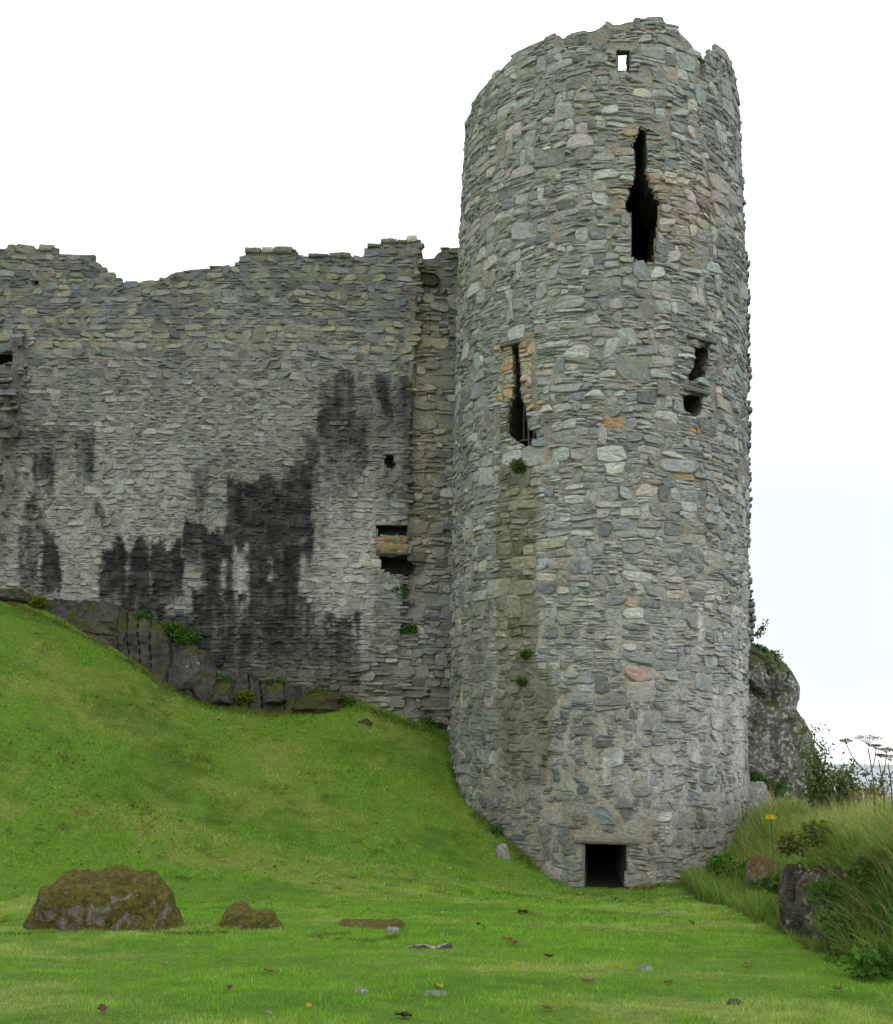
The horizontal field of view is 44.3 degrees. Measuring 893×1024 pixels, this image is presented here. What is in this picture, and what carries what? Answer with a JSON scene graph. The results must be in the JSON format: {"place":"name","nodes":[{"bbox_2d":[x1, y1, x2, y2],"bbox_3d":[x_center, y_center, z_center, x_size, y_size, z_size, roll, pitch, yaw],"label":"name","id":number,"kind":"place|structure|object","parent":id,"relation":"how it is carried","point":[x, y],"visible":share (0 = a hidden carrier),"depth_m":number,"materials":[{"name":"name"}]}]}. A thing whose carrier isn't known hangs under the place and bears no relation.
{"place":"outdoors","nodes":[
{"label":"outdoors","id":0,"kind":"place"},
{"bbox_2d":[0,600,892,1023],"bbox_3d":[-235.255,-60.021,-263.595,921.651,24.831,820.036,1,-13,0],"label":"ground","id":1,"kind":"structure","parent":0,"point":[602,871],"depth_m":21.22,"materials":[{"name":"green plant"}]},
{"bbox_2d":[0,588,30,602],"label":"bedrock outcrop","id":2,"kind":"object","parent":1,"relation":"on","point":[17,595],"visible":0.71,"depth_m":28.46,"materials":[{"name":"grey stone"}]},
{"bbox_2d":[97,1004,107,1011],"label":"dead leaf","id":3,"kind":"object","parent":1,"relation":"on","point":[102,1007],"visible":1,"depth_m":7.60,"materials":[{"name":"brown plant"}]},
{"bbox_2d":[22,866,186,931],"bbox_3d":[-4.034,4.626,13.035,1.912,0.820,1.282,1,-13,0],"label":"boulder","id":4,"kind":"object","parent":1,"relation":"on","point":[126,898],"visible":0.9,"depth_m":12.54,"materials":[{"name":"stone"}]},
{"bbox_2d":[35,598,317,712],"bbox_3d":[-6.801,4.353,28.243,8.584,4.203,1.163,1,-13,2],"label":"bedrock ledge","id":5,"kind":"object","parent":1,"relation":"on","point":[151,646],"visible":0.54,"depth_m":28.22,"materials":[{"name":"grey stone"}]},
{"bbox_2d":[28,593,46,606],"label":"wall plant","id":6,"kind":"object","parent":5,"relation":"on","point":[37,600],"depth_m":28.59,"materials":[{"name":"green plant"}]},
{"bbox_2d":[133,610,152,620],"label":"wall plant","id":7,"kind":"object","parent":5,"relation":"on","point":[140,614],"depth_m":28.57,"materials":[{"name":"green plant"}]},
{"bbox_2d":[160,619,185,635],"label":"wall plant","id":8,"kind":"object","parent":5,"relation":"on","point":[171,627],"depth_m":28.50,"materials":[{"name":"green plant"}]},
{"bbox_2d":[169,623,201,646],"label":"wall plant","id":9,"kind":"object","parent":5,"relation":"on","point":[190,633],"depth_m":28.40,"materials":[{"name":"green plant"}]},
{"bbox_2d":[211,682,234,703],"bbox_3d":[-5.644,4.610,27.847,0.572,0.574,0.746,1,-13,0],"label":"bedrock outcrop","id":10,"kind":"object","parent":5,"relation":"on","point":[223,692],"visible":1,"depth_m":27.60,"materials":[{"name":"grey stone"}]},
{"bbox_2d":[213,674,235,686],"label":"wall plant","id":11,"kind":"object","parent":5,"relation":"on","point":[225,679],"depth_m":27.99,"materials":[{"name":"green plant"}]},
{"bbox_2d":[234,689,255,703],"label":"wall plant","id":12,"kind":"object","parent":5,"relation":"on","point":[244,695],"depth_m":27.78,"materials":[{"name":"green plant"}]},
{"bbox_2d":[263,683,286,704],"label":"bedrock outcrop","id":13,"kind":"object","parent":5,"relation":"on","point":[274,693],"visible":1,"depth_m":27.55,"materials":[{"name":"grey stone"}]},
{"bbox_2d":[267,676,288,686],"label":"wall plant","id":14,"kind":"object","parent":5,"relation":"on","point":[278,680],"depth_m":28.06,"materials":[{"name":"green plant"}]},
{"bbox_2d":[167,644,200,690],"bbox_3d":[-6.598,4.027,28.164,0.928,1.292,0.758,-4,-14,23],"label":"bedrock outcrop","id":15,"kind":"object","parent":1,"relation":"on","point":[185,667],"visible":0.78,"depth_m":27.88,"materials":[{"name":"grey stone"}]},
{"bbox_2d":[0,235,458,732],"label":"curtain wall","id":16,"kind":"structure","parent":1,"relation":"on","point":[245,463],"depth_m":29.76,"materials":[{"name":"stone"}]},
{"bbox_2d":[391,585,411,598],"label":"wall plant","id":17,"kind":"object","parent":16,"relation":"attached to","point":[404,589],"depth_m":28.83,"materials":[{"name":"green plant"}]},
{"bbox_2d":[400,624,418,634],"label":"wall plant","id":18,"kind":"object","parent":16,"relation":"attached to","point":[408,628],"depth_m":28.65,"materials":[{"name":"green plant"}]},
{"bbox_2d":[419,715,442,728],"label":"wall plant","id":19,"kind":"object","parent":16,"relation":"attached to","point":[422,720],"depth_m":27.90,"materials":[{"name":"green plant"}]},
{"bbox_2d":[219,902,282,929],"bbox_3d":[-2.388,4.924,13.299,0.819,0.346,0.592,1,-13,0],"label":"boulder","id":20,"kind":"object","parent":1,"relation":"on","point":[241,915],"visible":0.84,"depth_m":13.10,"materials":[{"name":"stone"}]},
{"bbox_2d":[291,692,342,713],"bbox_3d":[-3.301,4.888,27.907,1.403,0.603,1.123,1,-13,0],"label":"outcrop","id":21,"kind":"object","parent":1,"relation":"on","point":[319,702],"visible":0.71,"depth_m":27.47,"materials":[{"name":"stone"}]},
{"bbox_2d":[305,686,329,694],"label":"wall plant","id":22,"kind":"object","parent":21,"relation":"on","point":[316,691],"depth_m":27.87,"materials":[{"name":"green plant"}]},
{"bbox_2d":[335,692,356,706],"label":"wall plant","id":23,"kind":"object","parent":21,"relation":"on","point":[345,699],"depth_m":27.87,"materials":[{"name":"green plant"}]},
{"bbox_2d":[354,987,368,993],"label":"loose stone","id":24,"kind":"object","parent":1,"relation":"on","point":[356,990],"visible":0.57,"depth_m":8.67,"materials":[{"name":"grey stone"}]},
{"bbox_2d":[358,718,372,726],"bbox_3d":[-2.089,5.443,27.209,0.807,0.642,0.730,1,-13,0],"label":"turf lump","id":25,"kind":"object","parent":1,"relation":"on","point":[367,722],"visible":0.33,"depth_m":27.05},
{"bbox_2d":[0,600,734,942],"bbox_3d":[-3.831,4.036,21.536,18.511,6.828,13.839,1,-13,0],"label":"grass","id":26,"kind":"structure","parent":1,"relation":"on","point":[585,910],"depth_m":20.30,"materials":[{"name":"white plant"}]},
{"bbox_2d":[338,918,405,928],"bbox_3d":[-0.945,5.132,13.617,0.886,0.139,0.727,1,-13,0],"label":"flat stone","id":27,"kind":"object","parent":1,"relation":"on","point":[376,923],"visible":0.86,"depth_m":13.45,"materials":[{"name":"brown stone"}]},
{"bbox_2d":[23,658,741,913],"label":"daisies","id":28,"kind":"object","parent":1,"relation":"on","point":[408,881],"visible":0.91,"depth_m":19.15,"materials":[{"name":"white plant"}]},
{"bbox_2d":[386,926,399,931],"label":"loose stone","id":29,"kind":"object","parent":1,"relation":"on","point":[390,929],"visible":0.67,"depth_m":13.02,"materials":[{"name":"grey stone"}]},
{"bbox_2d":[396,1011,411,1016],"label":"dead leaf","id":30,"kind":"object","parent":1,"relation":"on","point":[404,1014],"visible":1,"depth_m":7.65,"materials":[{"name":"brown plant"}]},
{"bbox_2d":[406,943,452,948],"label":"slate ridge","id":31,"kind":"structure","parent":1,"relation":"on","point":[446,945],"depth_m":11.72,"materials":[{"name":"grey stone"}]},
{"bbox_2d":[423,990,442,996],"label":"loose stone","id":32,"kind":"object","parent":1,"relation":"on","point":[433,992],"visible":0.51,"depth_m":8.68,"materials":[{"name":"grey stone"}]},
{"bbox_2d":[486,824,504,836],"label":"wall plant","id":33,"kind":"object","parent":1,"relation":"on","point":[494,829],"depth_m":24.11,"materials":[{"name":"green plant"}]},
{"bbox_2d":[495,843,509,860],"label":"loose stone","id":34,"kind":"object","parent":1,"relation":"on","point":[502,851],"visible":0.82,"depth_m":23.18,"materials":[{"name":"grey stone"}]},
{"bbox_2d":[518,909,528,912],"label":"dead leaf","id":35,"kind":"object","parent":1,"relation":"on","point":[524,911],"visible":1,"depth_m":15.85,"materials":[{"name":"brown plant"}]},
{"bbox_2d":[542,1004,552,1009],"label":"dead leaf","id":36,"kind":"object","parent":1,"relation":"on","point":[547,1006],"visible":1,"depth_m":8.02,"materials":[{"name":"brown plant"}]},
{"bbox_2d":[542,861,557,879],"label":"loose stone","id":37,"kind":"object","parent":1,"relation":"on","point":[548,869],"visible":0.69,"depth_m":23.25,"materials":[{"name":"grey stone"}]},
{"bbox_2d":[581,976,594,981],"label":"dead leaf","id":38,"kind":"object","parent":1,"relation":"on","point":[586,979],"visible":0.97,"depth_m":9.41,"materials":[{"name":"brown plant"}]},
{"bbox_2d":[447,17,750,888],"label":"round tower","id":39,"kind":"structure","parent":1,"relation":"on","point":[599,549],"depth_m":25.52,"materials":[{"name":"stone"}]},
{"bbox_2d":[509,458,525,474],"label":"wall plant","id":40,"kind":"object","parent":39,"relation":"attached to","point":[517,469],"depth_m":25.47,"materials":[{"name":"green plant"}]},
{"bbox_2d":[516,675,527,685],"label":"wall plant","id":41,"kind":"object","parent":39,"relation":"attached to","point":[520,681],"depth_m":24.42,"materials":[{"name":"green plant"}]},
{"bbox_2d":[518,649,531,660],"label":"wall plant","id":42,"kind":"object","parent":39,"relation":"attached to","point":[524,653],"depth_m":24.50,"materials":[{"name":"green plant"}]},
{"bbox_2d":[638,964,652,969],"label":"loose stone","id":43,"kind":"object","parent":1,"relation":"on","point":[645,966],"visible":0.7,"depth_m":10.23,"materials":[{"name":"grey stone"}]},
{"bbox_2d":[702,852,737,880],"bbox_3d":[5.556,7.136,22.097,0.753,0.556,0.652,-5,-14,24],"label":"nettle clump","id":44,"kind":"object","parent":1,"relation":"on","point":[719,861],"visible":0.73,"depth_m":22.06,"materials":[{"name":"green plant"}]},
{"bbox_2d":[726,998,740,1004],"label":"loose stone","id":45,"kind":"object","parent":1,"relation":"on","point":[731,1001],"visible":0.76,"depth_m":8.58,"materials":[{"name":"grey stone"}]},
{"bbox_2d":[723,856,747,880],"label":"bank weed","id":46,"kind":"object","parent":1,"relation":"on","point":[737,866],"visible":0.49,"depth_m":20.53,"materials":[{"name":"green plant"}]},
{"bbox_2d":[749,781,771,817],"bbox_3d":[7.407,7.686,26.655,1.414,2.215,1.438,1,-13,0],"label":"footing rock","id":47,"kind":"object","parent":1,"relation":"on","point":[757,787],"visible":0.18,"depth_m":26.43,"materials":[{"name":"grey stone"}]},
{"bbox_2d":[746,855,776,886],"bbox_3d":[5.633,6.426,19.599,0.522,0.556,0.613,1,-13,0],"label":"bank boulder","id":48,"kind":"object","parent":1,"relation":"on","point":[759,862],"visible":0.78,"depth_m":19.47,"materials":[{"name":"brown stone"}]},
{"bbox_2d":[756,871,782,898],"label":"bank weed","id":49,"kind":"object","parent":1,"relation":"on","point":[773,880],"visible":0.59,"depth_m":15.42,"materials":[{"name":"green plant"}]},
{"bbox_2d":[765,814,776,858],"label":"ragwort","id":50,"kind":"object","parent":1,"relation":"on","point":[770,816],"visible":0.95,"depth_m":20.24,"materials":[{"name":"yellow plant"}]},
{"bbox_2d":[764,778,788,797],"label":"crag plant","id":51,"kind":"object","parent":1,"relation":"on","point":[778,788],"visible":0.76,"depth_m":27.71,"materials":[{"name":"green plant"}]},
{"bbox_2d":[672,777,892,981],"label":"tall grass","id":52,"kind":"structure","parent":1,"relation":"on","point":[863,828],"depth_m":14.75,"materials":[{"name":"green plant"}]},
{"bbox_2d":[747,642,824,804],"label":"crag","id":53,"kind":"structure","parent":1,"relation":"on","point":[775,718],"depth_m":28.69,"materials":[{"name":"grey stone"}]},
{"bbox_2d":[745,251,755,643],"bbox_3d":[8.065,-0.878,31.793,1.674,13.974,1.392,1,-13,0],"label":"wall stub","id":54,"kind":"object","parent":53,"relation":"on","point":[752,617],"depth_m":31.43,"materials":[{"name":"stone"}]},
{"bbox_2d":[753,619,768,638],"bbox_3d":[8.728,3.244,30.453,0.564,0.607,0.386,9,-15,-32],"label":"sapling","id":55,"kind":"object","parent":54,"relation":"attached to","point":[762,628],"visible":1,"depth_m":30.39,"materials":[{"name":"green plant"}]},
{"bbox_2d":[749,770,767,783],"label":"crag plant","id":56,"kind":"object","parent":53,"relation":"on","point":[753,777],"visible":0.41,"depth_m":28.17,"materials":[{"name":"green plant"}]},
{"bbox_2d":[752,643,773,653],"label":"crag plant","id":57,"kind":"object","parent":53,"relation":"on","point":[759,646],"visible":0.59,"depth_m":29.74,"materials":[{"name":"green plant"}]},
{"bbox_2d":[767,649,783,659],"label":"crag plant","id":58,"kind":"object","parent":53,"relation":"on","point":[777,654],"visible":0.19,"depth_m":30.03,"materials":[{"name":"green plant"}]},
{"bbox_2d":[772,829,814,856],"bbox_3d":[4.742,4.546,15.002,0.593,0.378,0.427,1,-13,0],"label":"bank weed","id":59,"kind":"object","parent":1,"relation":"on","point":[790,837],"visible":0.95,"depth_m":14.94,"materials":[{"name":"green plant"}]},
{"bbox_2d":[796,819,841,847],"bbox_3d":[4.795,4.119,14.040,0.587,0.370,0.472,1,-13,0],"label":"bank weed","id":60,"kind":"object","parent":1,"relation":"on","point":[810,836],"visible":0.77,"depth_m":14.04,"materials":[{"name":"green plant"}]},
{"bbox_2d":[790,721,852,812],"bbox_3d":[8.064,5.536,23.572,1.276,2.029,1.430,-3,-13,19],"label":"shrub","id":61,"kind":"object","parent":1,"relation":"on","point":[820,787],"visible":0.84,"depth_m":23.34,"materials":[{"name":"green plant"}]},
{"bbox_2d":[778,862,879,942],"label":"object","id":62,"kind":"structure","parent":1,"relation":"on","point":[791,902],"depth_m":13.21,"materials":[{"name":"grey stone"}]},
{"bbox_2d":[799,872,847,912],"bbox_3d":[4.259,4.295,12.333,0.554,0.481,0.397,1,-13,0],"label":"fern","id":63,"kind":"object","parent":62,"relation":"attached to","point":[816,888],"visible":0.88,"depth_m":12.31,"materials":[{"name":"green plant"}]},
{"bbox_2d":[818,902,861,940],"bbox_3d":[4.277,4.399,11.742,0.661,0.386,0.451,1,-13,0],"label":"bank weed","id":64,"kind":"object","parent":1,"relation":"on","point":[831,915],"visible":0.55,"depth_m":11.71,"materials":[{"name":"green plant"}]},
{"bbox_2d":[817,758,892,810],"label":"shrub","id":65,"kind":"object","parent":1,"relation":"on","point":[840,784],"visible":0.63,"depth_m":22.31,"materials":[{"name":"green plant"}]},
{"bbox_2d":[823,936,892,983],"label":"dock plant","id":66,"kind":"object","parent":1,"relation":"on","point":[868,969],"visible":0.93,"depth_m":9.93,"materials":[{"name":"green plant"}]},
{"bbox_2d":[835,847,884,887],"bbox_3d":[4.567,3.845,11.883,0.691,0.414,0.509,1,-13,0],"label":"bank weed","id":67,"kind":"object","parent":1,"relation":"on","point":[856,862],"visible":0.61,"depth_m":11.83,"materials":[{"name":"green plant"}]},
{"bbox_2d":[838,734,885,817],"bbox_3d":[5.558,3.587,14.598,0.622,1.261,0.446,1,-13,0],"label":"hogweed","id":68,"kind":"object","parent":1,"relation":"on","point":[844,740],"visible":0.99,"depth_m":14.66,"materials":[{"name":"brown plant"}]},
{"bbox_2d":[859,747,891,812],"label":"hogweed","id":69,"kind":"object","parent":1,"relation":"on","point":[878,754],"visible":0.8,"depth_m":14.81,"materials":[{"name":"brown plant"}]},
{"bbox_2d":[879,748,892,812],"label":"hogweed","id":70,"kind":"object","parent":1,"relation":"on","point":[888,756],"visible":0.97,"depth_m":14.62,"materials":[{"name":"brown plant"}]},
{"bbox_2d":[0,0,892,764],"label":"sky","id":71,"kind":"structure","parent":0,"point":[150,139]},
{"bbox_2d":[820,763,892,801],"bbox_3d":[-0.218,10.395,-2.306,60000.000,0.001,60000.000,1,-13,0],"label":"sea","id":72,"kind":"structure","parent":0,"point":[875,772],"depth_m":1045.54,"materials":[{"name":"grey liquid"}]},
{"bbox_2d":[830,765,892,768],"bbox_3d":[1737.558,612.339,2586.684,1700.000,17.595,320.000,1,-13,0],"label":"headland","id":73,"kind":"structure","parent":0,"point":[877,767],"depth_m":2521.09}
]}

